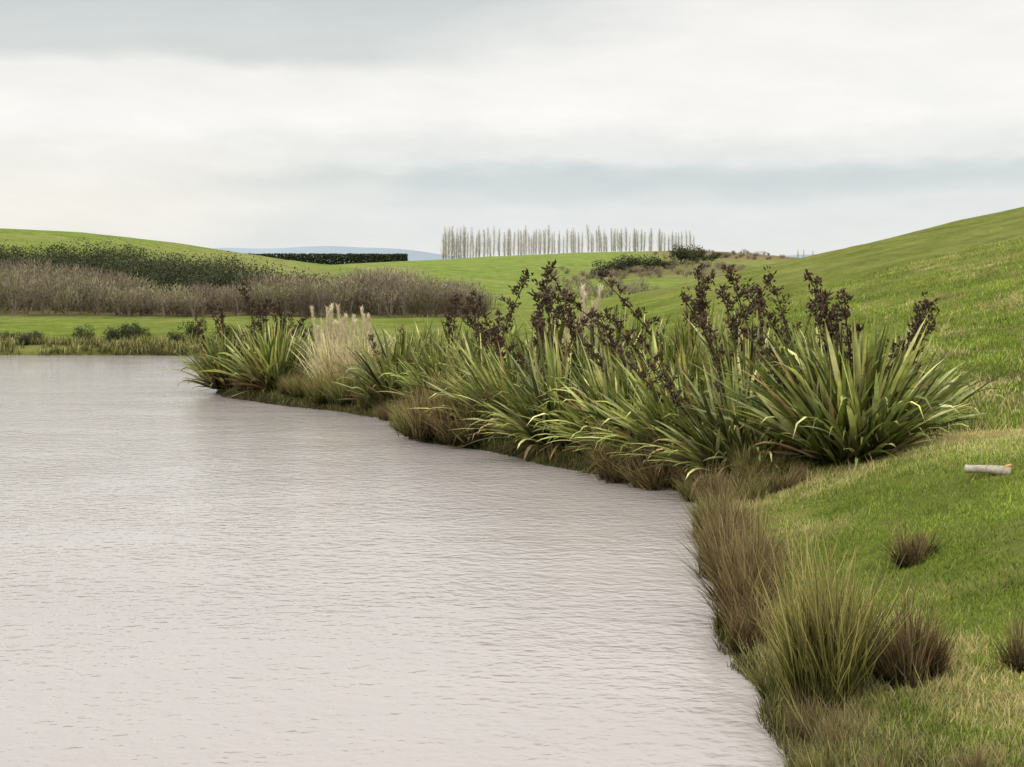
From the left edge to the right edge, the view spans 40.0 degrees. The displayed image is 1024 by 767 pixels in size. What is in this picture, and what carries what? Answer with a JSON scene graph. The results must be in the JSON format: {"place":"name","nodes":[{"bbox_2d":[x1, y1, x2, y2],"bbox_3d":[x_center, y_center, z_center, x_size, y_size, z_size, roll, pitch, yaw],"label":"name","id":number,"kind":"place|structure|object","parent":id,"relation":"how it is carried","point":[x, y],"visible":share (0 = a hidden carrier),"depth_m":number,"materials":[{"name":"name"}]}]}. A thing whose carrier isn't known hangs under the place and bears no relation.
{"place":"outdoors","nodes":[
{"label":"outdoors","id":0,"kind":"place"},
{"bbox_2d":[0,355,794,766],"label":"water","id":1,"kind":"structure","parent":0,"point":[190,575],"depth_m":13.61,"materials":[{"name":"liquid"}]},
{"bbox_2d":[0,207,1023,766],"bbox_3d":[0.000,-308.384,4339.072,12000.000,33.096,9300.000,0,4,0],"label":"ground","id":2,"kind":"structure","parent":0,"point":[828,269],"depth_m":62.63,"materials":[{"name":"plant"}]},
{"bbox_2d":[16,331,35,345],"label":"bush","id":3,"kind":"object","parent":2,"relation":"on","point":[26,338],"visible":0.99,"depth_m":63.66,"materials":[{"name":"green plant"}]},
{"bbox_2d":[71,323,96,342],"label":"bush","id":4,"kind":"object","parent":2,"relation":"on","point":[78,333],"visible":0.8,"depth_m":65.00,"materials":[{"name":"green plant"}]},
{"bbox_2d":[101,326,122,341],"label":"bush","id":5,"kind":"object","parent":2,"relation":"on","point":[109,331],"visible":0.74,"depth_m":64.52,"materials":[{"name":"green plant"}]},
{"bbox_2d":[106,329,122,340],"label":"bush","id":6,"kind":"object","parent":2,"relation":"on","point":[113,336],"visible":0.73,"depth_m":64.45,"materials":[{"name":"green plant"}]},
{"bbox_2d":[119,321,140,339],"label":"bush","id":7,"kind":"object","parent":2,"relation":"on","point":[125,330],"visible":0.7,"depth_m":64.55,"materials":[{"name":"green plant"}]},
{"bbox_2d":[0,235,346,309],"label":"gorse thicket","id":8,"kind":"object","parent":2,"relation":"on","point":[163,273],"visible":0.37,"depth_m":159.42,"materials":[{"name":"green plant"}]},
{"bbox_2d":[167,329,184,341],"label":"bush","id":9,"kind":"object","parent":2,"relation":"on","point":[172,335],"visible":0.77,"depth_m":63.66,"materials":[{"name":"green plant"}]},
{"bbox_2d":[177,320,206,341],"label":"bush","id":10,"kind":"object","parent":2,"relation":"on","point":[190,329],"visible":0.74,"depth_m":65.56,"materials":[{"name":"green plant"}]},
{"bbox_2d":[0,330,431,356],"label":"bank sedge","id":11,"kind":"object","parent":2,"relation":"on","point":[156,343],"visible":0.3,"depth_m":62.82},
{"bbox_2d":[164,298,274,391],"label":"flax plant","id":12,"kind":"object","parent":2,"relation":"on","point":[213,380],"visible":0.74,"depth_m":39.89,"materials":[{"name":"green plant"}]},
{"bbox_2d":[211,324,244,339],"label":"bush","id":13,"kind":"object","parent":2,"relation":"on","point":[228,328],"visible":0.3,"depth_m":68.06,"materials":[{"name":"green plant"}]},
{"bbox_2d":[228,374,253,390],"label":"rush tussock","id":14,"kind":"object","parent":2,"relation":"on","point":[240,387],"visible":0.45,"depth_m":38.08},
{"bbox_2d":[0,255,504,317],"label":"bare willow scrub","id":15,"kind":"object","parent":2,"relation":"on","point":[381,294],"visible":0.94,"depth_m":108.54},
{"bbox_2d":[198,314,325,396],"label":"flax plant","id":16,"kind":"object","parent":2,"relation":"on","point":[268,357],"visible":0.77,"depth_m":37.55,"materials":[{"name":"green plant"}]},
{"bbox_2d":[216,280,311,367],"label":"flax plant","id":17,"kind":"object","parent":2,"relation":"on","point":[251,312],"visible":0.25,"depth_m":41.43,"materials":[{"name":"green plant"}]},
{"bbox_2d":[275,372,305,393],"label":"rush tussock","id":18,"kind":"object","parent":2,"relation":"on","point":[281,386],"visible":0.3,"depth_m":36.57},
{"bbox_2d":[279,366,323,397],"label":"rush tussock","id":19,"kind":"object","parent":2,"relation":"on","point":[293,391],"visible":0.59,"depth_m":35.64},
{"bbox_2d":[295,321,316,340],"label":"bush","id":20,"kind":"object","parent":2,"relation":"on","point":[311,332],"visible":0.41,"depth_m":66.72,"materials":[{"name":"green plant"}]},
{"bbox_2d":[276,315,345,379],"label":"flax plant","id":21,"kind":"object","parent":2,"relation":"on","point":[289,319],"visible":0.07,"depth_m":38.99,"materials":[{"name":"green plant"}]},
{"bbox_2d":[290,363,346,403],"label":"rush tussock","id":22,"kind":"object","parent":2,"relation":"on","point":[316,396],"visible":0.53,"depth_m":34.84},
{"bbox_2d":[246,253,407,264],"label":"hedge","id":23,"kind":"object","parent":2,"relation":"on","point":[353,258],"visible":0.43,"depth_m":496.83,"materials":[{"name":"green plant"}]},
{"bbox_2d":[286,303,384,390],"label":"pampas grass","id":24,"kind":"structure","parent":2,"relation":"on","point":[320,362],"depth_m":35.63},
{"bbox_2d":[317,359,374,404],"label":"rush tussock","id":25,"kind":"object","parent":2,"relation":"on","point":[338,392],"visible":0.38,"depth_m":34.11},
{"bbox_2d":[345,380,385,408],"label":"rush tussock","id":26,"kind":"object","parent":2,"relation":"on","point":[363,403],"visible":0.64,"depth_m":33.12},
{"bbox_2d":[314,305,421,391],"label":"pampas grass","id":27,"kind":"object","parent":2,"relation":"on","point":[349,335],"depth_m":35.24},
{"bbox_2d":[367,398,403,419],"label":"rush tussock","id":28,"kind":"object","parent":2,"relation":"on","point":[382,412],"visible":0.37,"depth_m":31.78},
{"bbox_2d":[325,317,446,405],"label":"flax plant","id":29,"kind":"object","parent":2,"relation":"on","point":[372,371],"visible":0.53,"depth_m":32.92,"materials":[{"name":"green plant"}]},
{"bbox_2d":[387,406,401,432],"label":"rush tussock","id":30,"kind":"object","parent":2,"relation":"on","point":[395,420],"visible":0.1,"depth_m":29.10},
{"bbox_2d":[384,397,422,421],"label":"rush tussock","id":31,"kind":"object","parent":2,"relation":"on","point":[388,414],"visible":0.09,"depth_m":30.38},
{"bbox_2d":[374,391,438,436],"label":"rush tussock","id":32,"kind":"object","parent":2,"relation":"on","point":[405,424],"visible":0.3,"depth_m":27.81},
{"bbox_2d":[372,295,483,365],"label":"flax plant","id":33,"kind":"object","parent":2,"relation":"on","point":[454,321],"visible":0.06,"depth_m":35.16,"materials":[{"name":"green plant"}]},
{"bbox_2d":[378,305,479,407],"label":"flax plant","id":34,"kind":"object","parent":2,"relation":"on","point":[411,372],"visible":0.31,"depth_m":30.73,"materials":[{"name":"green plant"}]},
{"bbox_2d":[391,363,478,441],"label":"rush tussock","id":35,"kind":"object","parent":2,"relation":"on","point":[421,430],"visible":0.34,"depth_m":27.00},
{"bbox_2d":[444,227,453,258],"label":"poplar tree","id":36,"kind":"object","parent":2,"relation":"on","point":[449,232],"visible":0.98,"depth_m":478.84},
{"bbox_2d":[412,356,490,409],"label":"rush tussock","id":37,"kind":"object","parent":2,"relation":"on","point":[440,385],"visible":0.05,"depth_m":27.77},
{"bbox_2d":[404,369,515,445],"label":"rush tussock","id":38,"kind":"object","parent":2,"relation":"on","point":[448,437],"visible":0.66,"depth_m":26.15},
{"bbox_2d":[458,227,462,257],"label":"poplar tree","id":39,"kind":"object","parent":2,"relation":"on","point":[460,244],"visible":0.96,"depth_m":479.26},
{"bbox_2d":[459,226,467,257],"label":"poplar tree","id":40,"kind":"object","parent":2,"relation":"on","point":[463,245],"visible":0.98,"depth_m":479.39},
{"bbox_2d":[397,289,530,361],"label":"flax plant","id":41,"kind":"object","parent":2,"relation":"on","point":[470,299],"visible":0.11,"depth_m":32.80,"materials":[{"name":"green plant"}]},
{"bbox_2d":[469,228,472,257],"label":"poplar tree","id":42,"kind":"object","parent":2,"relation":"on","point":[471,240],"visible":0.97,"depth_m":475.32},
{"bbox_2d":[414,293,535,398],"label":"flax plant","id":43,"kind":"object","parent":2,"relation":"on","point":[470,352],"visible":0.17,"depth_m":30.34,"materials":[{"name":"green plant"}]},
{"bbox_2d":[407,259,575,447],"bbox_3d":[-0.056,-0.617,26.914,4.011,3.553,3.509,0,4,0],"label":"flax plant","id":44,"kind":"object","parent":2,"relation":"on","point":[505,362],"visible":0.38,"depth_m":26.35,"materials":[{"name":"green plant"}]},
{"bbox_2d":[494,230,500,255],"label":"poplar tree","id":45,"kind":"object","parent":2,"relation":"on","point":[499,247],"visible":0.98,"depth_m":475.88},
{"bbox_2d":[221,381,790,503],"bbox_3d":[-1.649,0.649,28.776,2.778,0.831,24.492,-2,4,-26],"label":"bank sedge","id":46,"kind":"object","parent":2,"relation":"on","point":[499,441],"visible":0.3,"depth_m":25.78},
{"bbox_2d":[507,230,515,255],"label":"poplar tree","id":47,"kind":"object","parent":2,"relation":"on","point":[510,242],"visible":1,"depth_m":475.14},
{"bbox_2d":[436,268,605,387],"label":"flax plant","id":48,"kind":"object","parent":2,"relation":"on","point":[551,329],"visible":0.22,"depth_m":28.43,"materials":[{"name":"green plant"}]},
{"bbox_2d":[447,324,599,463],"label":"flax plant","id":49,"kind":"object","parent":2,"relation":"on","point":[531,393],"visible":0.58,"depth_m":24.41,"materials":[{"name":"green plant"}]},
{"bbox_2d":[523,226,529,254],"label":"poplar tree","id":50,"kind":"object","parent":2,"relation":"on","point":[525,233],"visible":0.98,"depth_m":472.39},
{"bbox_2d":[546,225,551,253],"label":"poplar tree","id":51,"kind":"object","parent":2,"relation":"on","point":[549,241],"visible":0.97,"depth_m":474.93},
{"bbox_2d":[486,291,647,405],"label":"flax plant","id":52,"kind":"object","parent":2,"relation":"on","point":[597,342],"visible":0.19,"depth_m":26.30,"materials":[{"name":"green plant"}]},
{"bbox_2d":[518,329,680,475],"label":"flax plant","id":53,"kind":"object","parent":2,"relation":"on","point":[573,423],"visible":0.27,"depth_m":23.21,"materials":[{"name":"green plant"}]},
{"bbox_2d":[595,226,603,251],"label":"poplar tree","id":54,"kind":"object","parent":2,"relation":"on","point":[598,239],"visible":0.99,"depth_m":473.20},
{"bbox_2d":[527,290,686,374],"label":"flax plant","id":55,"kind":"object","parent":2,"relation":"on","point":[579,307],"visible":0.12,"depth_m":27.45,"materials":[{"name":"green plant"}]},
{"bbox_2d":[591,257,625,274],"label":"bush","id":56,"kind":"object","parent":2,"relation":"on","point":[621,264],"visible":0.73,"depth_m":274.26,"materials":[{"name":"green plant"}]},
{"bbox_2d":[567,408,667,483],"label":"rush tussock","id":57,"kind":"object","parent":2,"relation":"on","point":[608,474],"visible":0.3,"depth_m":21.64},
{"bbox_2d":[586,404,678,472],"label":"rush tussock","id":58,"kind":"object","parent":2,"relation":"on","point":[628,434],"visible":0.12,"depth_m":21.55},
{"bbox_2d":[620,254,655,271],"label":"bush","id":59,"kind":"object","parent":2,"relation":"on","point":[636,261],"visible":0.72,"depth_m":278.12,"materials":[{"name":"green plant"}]},
{"bbox_2d":[558,306,724,414],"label":"flax plant","id":60,"kind":"object","parent":2,"relation":"on","point":[652,347],"visible":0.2,"depth_m":24.30,"materials":[{"name":"green plant"}]},
{"bbox_2d":[633,254,661,269],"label":"bush","id":61,"kind":"object","parent":2,"relation":"on","point":[657,263],"visible":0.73,"depth_m":281.04,"materials":[{"name":"green plant"}]},
{"bbox_2d":[595,421,711,490],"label":"rush tussock","id":62,"kind":"object","parent":2,"relation":"on","point":[645,481],"visible":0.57,"depth_m":20.99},
{"bbox_2d":[538,249,784,299],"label":"bare scrub","id":63,"kind":"object","parent":2,"relation":"on","point":[615,274],"visible":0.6,"depth_m":249.32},
{"bbox_2d":[563,331,762,483],"bbox_3d":[2.581,0.310,22.193,3.627,2.285,3.715,0,4,0],"label":"flax plant","id":64,"kind":"object","parent":2,"relation":"on","point":[659,395],"visible":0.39,"depth_m":21.49,"materials":[{"name":"green plant"}]},
{"bbox_2d":[656,260,678,268],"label":"bush","id":65,"kind":"object","parent":2,"relation":"on","point":[664,263],"visible":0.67,"depth_m":288.61,"materials":[{"name":"green plant"}]},
{"bbox_2d":[668,243,701,263],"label":"bush","id":66,"kind":"object","parent":2,"relation":"on","point":[684,254],"visible":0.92,"depth_m":304.18,"materials":[{"name":"green plant"}]},
{"bbox_2d":[594,263,778,375],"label":"flax plant","id":67,"kind":"object","parent":2,"relation":"on","point":[679,337],"visible":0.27,"depth_m":25.70,"materials":[{"name":"green plant"}]},
{"bbox_2d":[664,461,719,502],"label":"rush tussock","id":68,"kind":"object","parent":2,"relation":"on","point":[686,492],"visible":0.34,"depth_m":19.70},
{"bbox_2d":[690,245,704,262],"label":"bush","id":69,"kind":"object","parent":2,"relation":"on","point":[701,252],"visible":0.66,"depth_m":308.01,"materials":[{"name":"green plant"}]},
{"bbox_2d":[666,440,729,483],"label":"rush tussock","id":70,"kind":"object","parent":2,"relation":"on","point":[682,472],"visible":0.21,"depth_m":20.09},
{"bbox_2d":[607,339,811,498],"bbox_3d":[3.085,0.463,20.245,3.326,2.204,3.705,-1,4,-18],"label":"flax plant","id":71,"kind":"object","parent":2,"relation":"on","point":[720,433],"visible":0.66,"depth_m":19.98,"materials":[{"name":"green plant"}]},
{"bbox_2d":[675,483,743,527],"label":"rush tussock","id":72,"kind":"object","parent":2,"relation":"on","point":[695,514],"visible":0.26,"depth_m":16.89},
{"bbox_2d":[701,253,719,260],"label":"bush","id":73,"kind":"object","parent":2,"relation":"on","point":[712,256],"visible":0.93,"depth_m":316.02,"materials":[{"name":"green plant"}]},
{"bbox_2d":[672,495,762,572],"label":"rush tussock","id":74,"kind":"object","parent":2,"relation":"on","point":[729,533],"visible":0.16,"depth_m":14.53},
{"bbox_2d":[687,472,748,508],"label":"rush tussock","id":75,"kind":"object","parent":2,"relation":"on","point":[721,494],"visible":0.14,"depth_m":17.59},
{"bbox_2d":[647,488,803,608],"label":"rush tussock","id":76,"kind":"object","parent":2,"relation":"on","point":[724,549],"visible":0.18,"depth_m":12.75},
{"bbox_2d":[688,490,768,534],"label":"rush tussock","id":77,"kind":"object","parent":2,"relation":"on","point":[740,513],"visible":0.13,"depth_m":15.84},
{"bbox_2d":[681,454,777,505],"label":"rush tussock","id":78,"kind":"object","parent":2,"relation":"on","point":[705,484],"visible":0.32,"depth_m":18.79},
{"bbox_2d":[644,283,815,429],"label":"flax plant","id":79,"kind":"object","parent":2,"relation":"on","point":[747,351],"visible":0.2,"depth_m":22.50,"materials":[{"name":"green plant"}]},
{"bbox_2d":[685,480,774,555],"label":"rush tussock","id":80,"kind":"object","parent":2,"relation":"on","point":[725,510],"visible":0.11,"depth_m":15.46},
{"bbox_2d":[700,567,797,655],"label":"rush tussock","id":81,"kind":"object","parent":2,"relation":"on","point":[741,627],"visible":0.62,"depth_m":11.37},
{"bbox_2d":[716,472,785,502],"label":"rush tussock","id":82,"kind":"object","parent":2,"relation":"on","point":[754,491],"visible":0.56,"depth_m":17.69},
{"bbox_2d":[715,626,790,703],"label":"rush tussock","id":83,"kind":"object","parent":2,"relation":"on","point":[773,684],"visible":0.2,"depth_m":10.15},
{"bbox_2d":[690,502,822,629],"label":"rush tussock","id":84,"kind":"object","parent":2,"relation":"on","point":[748,571],"visible":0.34,"depth_m":12.05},
{"bbox_2d":[723,436,789,483],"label":"rush tussock","id":85,"kind":"object","parent":2,"relation":"on","point":[752,461],"visible":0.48,"depth_m":19.09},
{"bbox_2d":[719,519,800,570],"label":"rush tussock","id":86,"kind":"object","parent":2,"relation":"on","point":[781,544],"visible":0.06,"depth_m":13.65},
{"bbox_2d":[660,264,868,386],"bbox_3d":[4.378,-0.539,24.034,3.937,2.992,4.514,0,4,0],"label":"flax plant","id":87,"kind":"object","parent":2,"relation":"on","point":[742,293],"visible":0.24,"depth_m":23.91,"materials":[{"name":"green plant"}]},
{"bbox_2d":[748,461,810,494],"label":"rush tussock","id":88,"kind":"object","parent":2,"relation":"on","point":[790,481],"visible":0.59,"depth_m":18.02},
{"bbox_2d":[683,487,911,766],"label":"bank sedge","id":89,"kind":"object","parent":2,"relation":"on","point":[776,722],"visible":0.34,"depth_m":9.45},
{"bbox_2d":[786,458,812,482],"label":"rush tussock","id":90,"kind":"object","parent":2,"relation":"on","point":[798,470],"visible":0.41,"depth_m":18.29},
{"bbox_2d":[771,680,833,742],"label":"rush tussock","id":91,"kind":"object","parent":2,"relation":"on","point":[811,715],"visible":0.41,"depth_m":9.20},
{"bbox_2d":[585,236,1023,484],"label":"hillside grass","id":92,"kind":"structure","parent":2,"relation":"on","point":[1004,411],"depth_m":37.15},
{"bbox_2d":[778,724,877,766],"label":"rush tussock","id":93,"kind":"object","parent":2,"relation":"on","point":[827,763],"visible":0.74,"depth_m":8.07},
{"bbox_2d":[686,269,985,471],"bbox_3d":[4.517,-0.100,18.820,4.184,2.895,4.451,0,4,0],"label":"flax plant","id":94,"kind":"object","parent":2,"relation":"on","point":[854,410],"visible":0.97,"depth_m":18.62,"materials":[{"name":"green plant"}]},
{"bbox_2d":[736,298,941,390],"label":"flax plant","id":95,"kind":"object","parent":2,"relation":"on","point":[786,340],"visible":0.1,"depth_m":22.55,"materials":[{"name":"green plant"}]},
{"bbox_2d":[744,563,934,670],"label":"rush tussock","id":96,"kind":"object","parent":2,"relation":"on","point":[876,620],"visible":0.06,"depth_m":9.88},
{"bbox_2d":[808,702,871,754],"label":"rush tussock","id":97,"kind":"object","parent":2,"relation":"on","point":[833,737],"visible":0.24,"depth_m":8.56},
{"bbox_2d":[724,514,967,713],"bbox_3d":[2.142,1.558,9.470,1.544,1.300,1.565,0,4,3],"label":"rush tussock","id":98,"kind":"object","parent":2,"relation":"on","point":[839,663],"visible":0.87,"depth_m":9.48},
{"bbox_2d":[681,420,1023,766],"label":"grass","id":99,"kind":"structure","parent":2,"relation":"on","point":[1010,436],"depth_m":11.76,"materials":[{"name":"plant"}]},
{"bbox_2d":[848,738,911,766],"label":"rush tussock","id":100,"kind":"object","parent":2,"relation":"on","point":[884,764],"visible":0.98,"depth_m":7.70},
{"bbox_2d":[860,613,914,684],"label":"rush tussock","id":101,"kind":"object","parent":2,"relation":"on","point":[878,672],"visible":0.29,"depth_m":9.50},
{"bbox_2d":[856,731,929,766],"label":"rush tussock","id":102,"kind":"object","parent":2,"relation":"on","point":[900,750],"visible":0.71,"depth_m":7.87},
{"bbox_2d":[794,701,993,766],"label":"rough grass","id":103,"kind":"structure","parent":2,"relation":"on","point":[882,742],"depth_m":8.16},
{"bbox_2d":[870,519,932,568],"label":"rush tussock","id":104,"kind":"object","parent":2,"relation":"on","point":[898,557],"visible":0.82,"depth_m":12.12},
{"bbox_2d":[798,302,1010,433],"bbox_3d":[5.554,-0.032,20.592,3.320,2.324,3.290,3,5,39],"label":"flax plant","id":105,"kind":"object","parent":2,"relation":"on","point":[961,389],"visible":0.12,"depth_m":20.57,"materials":[{"name":"green plant"}]},
{"bbox_2d":[857,568,960,689],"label":"rush tussock","id":106,"kind":"object","parent":2,"relation":"on","point":[897,675],"visible":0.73,"depth_m":9.33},
{"bbox_2d":[879,592,966,680],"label":"rush tussock","id":107,"kind":"object","parent":2,"relation":"on","point":[917,636],"visible":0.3,"depth_m":9.32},
{"bbox_2d":[897,519,960,555],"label":"rush tussock","id":108,"kind":"object","parent":2,"relation":"on","point":[930,543],"visible":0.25,"depth_m":12.25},
{"bbox_2d":[941,736,991,766],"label":"rush tussock","id":109,"kind":"object","parent":2,"relation":"on","point":[979,762],"visible":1,"depth_m":7.42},
{"bbox_2d":[964,464,1011,474],"bbox_3d":[4.802,0.861,14.195,0.458,0.127,0.100,2,4,25],"label":"log","id":110,"kind":"object","parent":2,"relation":"on","point":[994,469],"visible":0.94,"depth_m":14.15,"materials":[{"name":"beige wood"}]},
{"bbox_2d":[975,603,1023,673],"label":"rush tussock","id":111,"kind":"object","parent":2,"relation":"on","point":[1016,652],"visible":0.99,"depth_m":9.18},
{"bbox_2d":[0,0,1023,256],"label":"sky","id":112,"kind":"structure","parent":0,"point":[774,127],"materials":[{"name":"white"}]},
{"bbox_2d":[214,246,815,264],"bbox_3d":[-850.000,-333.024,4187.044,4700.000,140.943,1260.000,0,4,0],"label":"distant hill","id":113,"kind":"structure","parent":0,"point":[413,255],"depth_m":3960.03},
{"bbox_2d":[516,283,626,351],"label":"pampas grass","id":114,"kind":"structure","parent":0,"point":[583,294],"depth_m":30.70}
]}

